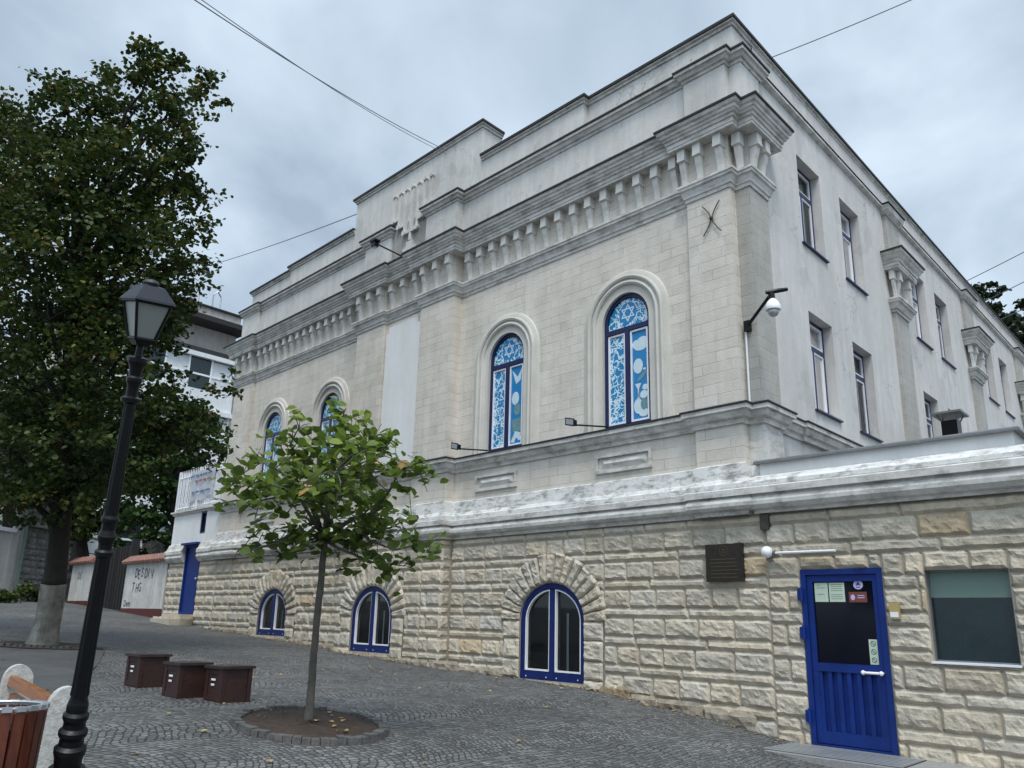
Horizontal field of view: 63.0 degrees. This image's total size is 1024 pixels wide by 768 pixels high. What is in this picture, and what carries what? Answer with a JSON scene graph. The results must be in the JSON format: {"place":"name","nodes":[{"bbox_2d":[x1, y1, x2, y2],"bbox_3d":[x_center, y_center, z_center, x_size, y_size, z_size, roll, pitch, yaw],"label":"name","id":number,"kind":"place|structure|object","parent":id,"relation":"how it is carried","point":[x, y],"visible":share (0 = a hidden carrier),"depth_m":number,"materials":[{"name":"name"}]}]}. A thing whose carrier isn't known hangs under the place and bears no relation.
{"place":"outdoors","nodes":[
{"label":"outdoors","id":0,"kind":"place"},
{"bbox_2d":[0,646,104,692],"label":"path","id":1,"kind":"structure","parent":0,"point":[53,670],"depth_m":12.42,"materials":[{"name":"concrete"}]},
{"bbox_2d":[201,214,356,267],"bbox_3d":[-9.626,-5.250,32.001,0.026,4.739,18.640,12,-19,-33],"label":"overhead cable","id":2,"kind":"object","parent":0,"point":[293,237],"visible":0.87,"depth_m":28.56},
{"bbox_2d":[0,598,831,767],"bbox_3d":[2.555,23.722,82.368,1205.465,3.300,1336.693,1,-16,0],"label":"ground","id":3,"kind":"structure","parent":0,"point":[464,719],"depth_m":9.74,"materials":[{"name":"grey stone"}]},
{"bbox_2d":[0,588,24,602],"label":"shrub","id":4,"kind":"object","parent":3,"relation":"on","point":[6,596],"visible":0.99,"depth_m":29.97,"materials":[{"name":"green plant"}]},
{"bbox_2d":[11,580,38,601],"bbox_3d":[-18.775,8.052,32.442,1.336,0.882,1.459,1,-16,0],"label":"shrub","id":5,"kind":"object","parent":3,"relation":"on","point":[23,590],"visible":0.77,"depth_m":32.24,"materials":[{"name":"green plant"}]},
{"bbox_2d":[0,699,50,767],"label":"litter bin","id":6,"kind":"object","parent":3,"relation":"on","point":[22,729],"visible":1,"depth_m":4.18,"materials":[{"name":"red wood"}]},
{"bbox_2d":[0,363,50,426],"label":"broadleaf tree","id":7,"kind":"object","parent":3,"relation":"on","point":[7,385],"visible":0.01,"depth_m":40.80,"materials":[{"name":"green plant"}]},
{"bbox_2d":[0,85,60,525],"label":"linden tree","id":8,"kind":"object","parent":3,"relation":"on","point":[9,142],"visible":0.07,"depth_m":18.24,"materials":[{"name":"green plant"}]},
{"bbox_2d":[0,452,72,598],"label":"old house","id":9,"kind":"structure","parent":3,"relation":"on","point":[23,552],"depth_m":35.09,"materials":[{"name":"paint"}]},
{"bbox_2d":[2,505,16,527],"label":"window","id":10,"kind":"structure","parent":9,"relation":"in","point":[4,522],"depth_m":34.24,"materials":[{"name":"grey glass"}]},
{"bbox_2d":[0,643,72,647],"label":"kerb","id":11,"kind":"structure","parent":3,"relation":"on","point":[6,644],"depth_m":14.73,"materials":[{"name":"stone"}]},
{"bbox_2d":[0,664,83,767],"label":"bench","id":12,"kind":"object","parent":3,"relation":"on","point":[16,681],"visible":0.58,"depth_m":5.26,"materials":[{"name":"stone"}]},
{"bbox_2d":[0,641,105,648],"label":"soil","id":13,"kind":"structure","parent":3,"relation":"on","point":[74,645],"depth_m":15.23,"materials":[{"name":"brown soil"}]},
{"bbox_2d":[66,556,95,605],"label":"garden wall","id":14,"kind":"structure","parent":3,"relation":"on","point":[81,577],"depth_m":32.55,"materials":[{"name":"paint"}]},
{"bbox_2d":[0,345,164,557],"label":"broadleaf tree","id":15,"kind":"object","parent":3,"relation":"on","point":[82,535],"visible":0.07,"depth_m":34.30,"materials":[{"name":"green plant"}]},
{"bbox_2d":[48,279,175,767],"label":"street lamp","id":16,"kind":"object","parent":3,"relation":"on","point":[148,305],"visible":1,"depth_m":4.27,"materials":[{"name":"black metal"}]},
{"bbox_2d":[0,31,243,644],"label":"linden tree","id":17,"kind":"object","parent":3,"relation":"on","point":[81,335],"visible":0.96,"depth_m":15.38,"materials":[{"name":"green plant"}]},
{"bbox_2d":[103,539,140,608],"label":"gate","id":18,"kind":"structure","parent":3,"relation":"on","point":[115,585],"depth_m":30.27,"materials":[{"name":"grey metal"}]},
{"bbox_2d":[33,280,242,597],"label":"apartment block","id":19,"kind":"structure","parent":3,"relation":"on","point":[215,330],"depth_m":47.10,"materials":[{"name":"paint"}]},
{"bbox_2d":[119,553,168,617],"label":"garden wall","id":20,"kind":"structure","parent":3,"relation":"on","point":[144,591],"depth_m":27.53,"materials":[{"name":"paint"}]},
{"bbox_2d":[124,653,172,687],"bbox_3d":[-4.658,3.655,10.658,0.400,0.405,0.430,-12,-21,39],"label":"wooden box","id":21,"kind":"object","parent":3,"relation":"on","point":[144,670],"visible":0.91,"depth_m":10.54,"materials":[{"name":"brown paint"}]},
{"bbox_2d":[79,400,228,555],"bbox_3d":[-14.172,4.641,33.020,6.624,8.100,4.450,-5,-17,21],"label":"broadleaf tree","id":22,"kind":"object","parent":3,"relation":"on","point":[142,513],"visible":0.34,"depth_m":32.54,"materials":[{"name":"green plant"}]},
{"bbox_2d":[141,536,170,554],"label":"stone wall","id":23,"kind":"structure","parent":3,"relation":"on","point":[151,546],"depth_m":34.60,"materials":[{"name":"grey stone"}]},
{"bbox_2d":[158,542,170,550],"bbox_3d":[-12.150,6.731,32.999,3.357,2.056,3.574,1,-16,0],"label":"shrub","id":24,"kind":"object","parent":3,"relation":"on","point":[166,546],"visible":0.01,"depth_m":32.35,"materials":[{"name":"green plant"}]},
{"bbox_2d":[150,614,192,624],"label":"entrance steps","id":25,"kind":"structure","parent":3,"relation":"on","point":[175,619],"depth_m":24.13,"materials":[{"name":"stone"}]},
{"bbox_2d":[161,661,213,698],"bbox_3d":[-3.833,3.483,9.828,0.400,0.405,0.430,-12,-21,39],"label":"wooden box","id":26,"kind":"object","parent":3,"relation":"on","point":[183,679],"visible":0.85,"depth_m":9.71,"materials":[{"name":"brown paint"}]},
{"bbox_2d":[163,505,219,627],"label":"side wing","id":27,"kind":"structure","parent":3,"relation":"on","point":[192,574],"depth_m":25.21,"materials":[{"name":"white paint"}]},
{"bbox_2d":[178,542,199,613],"bbox_3d":[-9.685,5.825,25.061,0.318,2.080,1.181,15,-21,-40],"label":"door","id":28,"kind":"structure","parent":27,"relation":"in","point":[189,580],"depth_m":25.17,"materials":[{"name":"blue paint"}]},
{"bbox_2d":[175,460,226,511],"bbox_3d":[-9.683,3.450,26.765,2.233,1.300,4.907,3,-16,-4],"label":"railing","id":29,"kind":"object","parent":27,"relation":"on","point":[185,498],"visible":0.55,"depth_m":26.41,"materials":[{"name":"white metal"}]},
{"bbox_2d":[188,467,215,504],"bbox_3d":[-9.532,3.142,25.635,0.075,1.019,1.756,15,-21,-40],"label":"banner","id":30,"kind":"object","parent":29,"relation":"attached to","point":[203,484],"visible":0.96,"depth_m":25.64,"materials":[{"name":"fabric"}]},
{"bbox_2d":[200,511,206,533],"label":"window","id":31,"kind":"structure","parent":27,"relation":"in","point":[204,514],"depth_m":25.26,"materials":[{"name":"black glass"}]},
{"bbox_2d":[203,664,255,702],"bbox_3d":[-3.279,3.467,9.658,0.400,0.405,0.430,-12,-21,39],"label":"wooden box","id":32,"kind":"object","parent":3,"relation":"on","point":[228,683],"visible":0.93,"depth_m":9.55,"materials":[{"name":"brown paint"}]},
{"bbox_2d":[229,705,389,746],"bbox_3d":[-2.014,3.422,8.373,1.571,0.261,1.572,1,-16,0],"label":"planting ring","id":33,"kind":"object","parent":3,"relation":"on","point":[237,723],"visible":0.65,"depth_m":7.90,"materials":[{"name":"stone"}]},
{"bbox_2d":[242,709,378,737],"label":"soil","id":34,"kind":"structure","parent":33,"relation":"in","point":[290,721],"depth_m":8.34,"materials":[{"name":"brown soil"}]},
{"bbox_2d":[209,396,448,719],"bbox_3d":[-1.952,1.824,8.472,2.632,3.338,2.600,1,-16,0],"label":"young tree","id":35,"kind":"object","parent":34,"relation":"in","point":[331,489],"visible":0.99,"depth_m":8.38,"materials":[{"name":"green plant"}]},
{"bbox_2d":[2,628,785,762],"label":"fallen leaves","id":36,"kind":"object","parent":3,"relation":"on","point":[270,760],"visible":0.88,"depth_m":12.16,"materials":[{"name":"brown plant"}]},
{"bbox_2d":[208,12,1023,736],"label":"synagogue","id":37,"kind":"structure","parent":3,"relation":"on","point":[622,254],"depth_m":15.25,"materials":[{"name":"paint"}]},
{"bbox_2d":[259,412,280,495],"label":"arched window","id":38,"kind":"structure","parent":37,"relation":"in","point":[274,424],"depth_m":23.08,"materials":[{"name":"blue glass"}]},
{"bbox_2d":[257,589,286,635],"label":"arched window","id":39,"kind":"structure","parent":37,"relation":"in","point":[272,613],"depth_m":21.08,"materials":[{"name":"glass"}]},
{"bbox_2d":[194,0,444,149],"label":"overhead cable","id":40,"kind":"object","parent":37,"relation":"attached to","point":[306,72],"visible":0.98,"depth_m":12.03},
{"bbox_2d":[202,0,443,152],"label":"overhead cable","id":41,"kind":"object","parent":37,"relation":"attached to","point":[307,72],"visible":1,"depth_m":12.22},
{"bbox_2d":[316,393,339,477],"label":"arched window","id":42,"kind":"structure","parent":37,"relation":"in","point":[325,416],"depth_m":21.00,"materials":[{"name":"blue glass"}]},
{"bbox_2d":[350,587,392,653],"bbox_3d":[-2.862,4.904,17.423,0.169,1.315,1.503,15,-21,-40],"label":"arched window","id":43,"kind":"structure","parent":37,"relation":"in","point":[372,617],"depth_m":17.45,"materials":[{"name":"blue paint"}]},
{"bbox_2d":[370,238,401,255],"bbox_3d":[-2.849,-3.078,19.036,0.894,0.499,0.254,-4,-17,18],"label":"floodlight","id":44,"kind":"object","parent":37,"relation":"attached to","point":[374,242],"visible":0.89,"depth_m":19.11,"materials":[{"name":"black metal"}]},
{"bbox_2d":[451,442,487,450],"bbox_3d":[-0.817,1.179,15.824,0.712,0.182,0.194,-2,-16,11],"label":"floodlight","id":45,"kind":"object","parent":37,"relation":"attached to","point":[456,446],"visible":1,"depth_m":15.81,"materials":[{"name":"black metal"}]},
{"bbox_2d":[488,333,523,451],"bbox_3d":[-0.072,0.140,16.092,0.319,2.320,1.011,15,-21,-40],"label":"arched window","id":46,"kind":"structure","parent":37,"relation":"in","point":[506,381],"depth_m":16.10,"materials":[{"name":"blue glass"}]},
{"bbox_2d":[520,583,584,683],"bbox_3d":[0.714,4.146,13.994,0.169,1.565,1.503,15,-21,-40],"label":"arched window","id":47,"kind":"structure","parent":37,"relation":"in","point":[552,618],"depth_m":14.01,"materials":[{"name":"blue paint"}]},
{"bbox_2d":[565,418,608,427],"bbox_3d":[1.219,0.623,13.692,0.712,0.182,0.194,-2,-16,11],"label":"floodlight","id":48,"kind":"object","parent":37,"relation":"attached to","point":[570,421],"visible":1,"depth_m":13.68,"materials":[{"name":"black metal"}]},
{"bbox_2d":[605,293,650,428],"bbox_3d":[1.951,-0.412,13.975,0.319,2.320,1.011,15,-21,-40],"label":"arched window","id":49,"kind":"structure","parent":37,"relation":"in","point":[627,359],"depth_m":13.97,"materials":[{"name":"blue glass"}]},
{"bbox_2d":[705,543,744,581],"bbox_3d":[2.978,2.503,11.696,0.060,0.515,0.606,15,-21,-40],"label":"plaque","id":50,"kind":"object","parent":37,"relation":"attached to","point":[725,563],"visible":1,"depth_m":11.66,"materials":[{"name":"brown metal"}]},
{"bbox_2d":[743,287,787,331],"bbox_3d":[3.556,-1.073,12.014,0.348,0.465,0.886,9,-18,-26],"label":"security camera","id":51,"kind":"object","parent":37,"relation":"attached to","point":[773,307],"visible":1,"depth_m":11.73,"materials":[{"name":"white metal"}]},
{"bbox_2d":[797,168,829,263],"bbox_3d":[5.342,-3.154,15.238,0.348,1.760,1.146,-12,-21,40],"label":"window","id":52,"kind":"structure","parent":37,"relation":"in","point":[807,200],"depth_m":15.57,"materials":[{"name":"glass"}]},
{"bbox_2d":[809,320,843,422],"bbox_3d":[5.277,-0.268,14.421,0.978,1.760,1.091,1,-16,0],"label":"window","id":53,"kind":"structure","parent":37,"relation":"in","point":[816,333],"depth_m":14.68,"materials":[{"name":"blue paint"}]},
{"bbox_2d":[771,0,910,57],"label":"overhead cable","id":54,"kind":"object","parent":37,"relation":"attached to","point":[842,29],"visible":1,"depth_m":14.10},
{"bbox_2d":[840,210,868,295],"bbox_3d":[6.687,-2.706,16.698,0.978,1.760,1.091,1,-16,0],"label":"window","id":55,"kind":"structure","parent":37,"relation":"in","point":[845,221],"depth_m":16.99,"materials":[{"name":"blue paint"}]},
{"bbox_2d":[853,350,883,442],"bbox_3d":[6.613,0.178,15.877,0.348,1.760,1.146,-12,-21,40],"label":"window","id":56,"kind":"structure","parent":37,"relation":"in","point":[860,378],"depth_m":16.21,"materials":[{"name":"white paint"}]},
{"bbox_2d":[911,285,933,350],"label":"window","id":57,"kind":"structure","parent":37,"relation":"in","point":[914,292],"depth_m":20.16,"materials":[{"name":"white paint"}]},
{"bbox_2d":[924,399,933,436],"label":"window","id":58,"kind":"structure","parent":37,"relation":"in","point":[929,420],"depth_m":19.50,"materials":[{"name":"white paint"}]},
{"bbox_2d":[935,303,956,369],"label":"window","id":59,"kind":"structure","parent":37,"relation":"in","point":[937,307],"depth_m":21.62,"materials":[{"name":"white paint"}]},
{"bbox_2d":[984,355,1000,405],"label":"window","id":60,"kind":"structure","parent":37,"relation":"in","point":[992,399],"depth_m":24.86,"materials":[{"name":"blue paint"}]},
{"bbox_2d":[999,366,1015,418],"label":"window","id":61,"kind":"structure","parent":37,"relation":"in","point":[1010,414],"depth_m":26.33,"materials":[{"name":"blue paint"}]},
{"bbox_2d":[765,742,983,767],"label":"door step","id":62,"kind":"object","parent":3,"relation":"on","point":[832,757],"depth_m":9.32,"materials":[{"name":"stone"}]},
{"bbox_2d":[749,426,1023,767],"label":"annex","id":63,"kind":"object","parent":3,"relation":"on","point":[927,534],"visible":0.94,"depth_m":9.88,"materials":[{"name":"stone"}]},
{"bbox_2d":[761,546,775,560],"bbox_3d":[3.428,2.264,11.171,0.176,0.188,0.183,15,-21,-40],"label":"globe lamp","id":64,"kind":"object","parent":63,"relation":"attached to","point":[767,553],"visible":1,"depth_m":11.13,"materials":[{"name":"white glass"}]},
{"bbox_2d":[775,549,835,553],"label":"tube light","id":65,"kind":"structure","parent":63,"relation":"attached to","point":[805,551],"depth_m":10.78,"materials":[{"name":"white plastic"}]},
{"bbox_2d":[797,567,898,755],"bbox_3d":[4.118,3.363,10.305,0.871,2.115,0.895,1,-16,0],"label":"door","id":66,"kind":"structure","parent":63,"relation":"in","point":[844,632],"depth_m":10.28,"materials":[{"name":"blue paint"}]},
{"bbox_2d":[889,603,900,618],"bbox_3d":[4.529,2.688,9.882,0.060,0.180,0.121,15,-21,-40],"label":"intercom","id":67,"kind":"object","parent":63,"relation":"attached to","point":[894,611],"visible":1,"depth_m":9.86,"materials":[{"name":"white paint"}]},
{"bbox_2d":[930,409,968,435],"bbox_3d":[8.654,1.559,16.282,0.557,2.100,0.698,-12,-21,40],"label":"roof vent","id":68,"kind":"object","parent":63,"relation":"on","point":[949,426],"visible":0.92,"depth_m":16.40,"materials":[{"name":"black metal"}]},
{"bbox_2d":[926,568,1022,667],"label":"window","id":69,"kind":"structure","parent":63,"relation":"in","point":[969,628],"depth_m":9.41,"materials":[{"name":"glass"}]},
{"bbox_2d":[980,292,989,301],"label":"poplar tree","id":70,"kind":"object","parent":3,"relation":"on","point":[984,297],"visible":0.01,"depth_m":43.58,"materials":[{"name":"green plant"}]},
{"bbox_2d":[970,280,1023,336],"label":"poplar tree","id":71,"kind":"object","parent":3,"relation":"on","point":[996,307],"visible":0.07,"depth_m":41.51,"materials":[{"name":"green plant"}]},
{"bbox_2d":[1001,310,1023,344],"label":"poplar tree","id":72,"kind":"object","parent":3,"relation":"on","point":[1010,321],"visible":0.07,"depth_m":39.70,"materials":[{"name":"green plant"}]},
{"bbox_2d":[1012,297,1023,339],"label":"poplar tree","id":73,"kind":"object","parent":3,"relation":"on","point":[1020,304],"visible":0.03,"depth_m":42.94,"materials":[{"name":"green plant"}]},
{"bbox_2d":[0,0,1023,390],"label":"sky","id":74,"kind":"structure","parent":0,"point":[928,94],"materials":[{"name":"grey"}]},
{"bbox_2d":[967,252,1023,280],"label":"overhead cable","id":75,"kind":"object","parent":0,"point":[997,265],"visible":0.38,"depth_m":34.36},
{"bbox_2d":[985,282,1023,300],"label":"overhead cable","id":76,"kind":"object","parent":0,"point":[1005,291],"visible":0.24,"depth_m":33.65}
]}

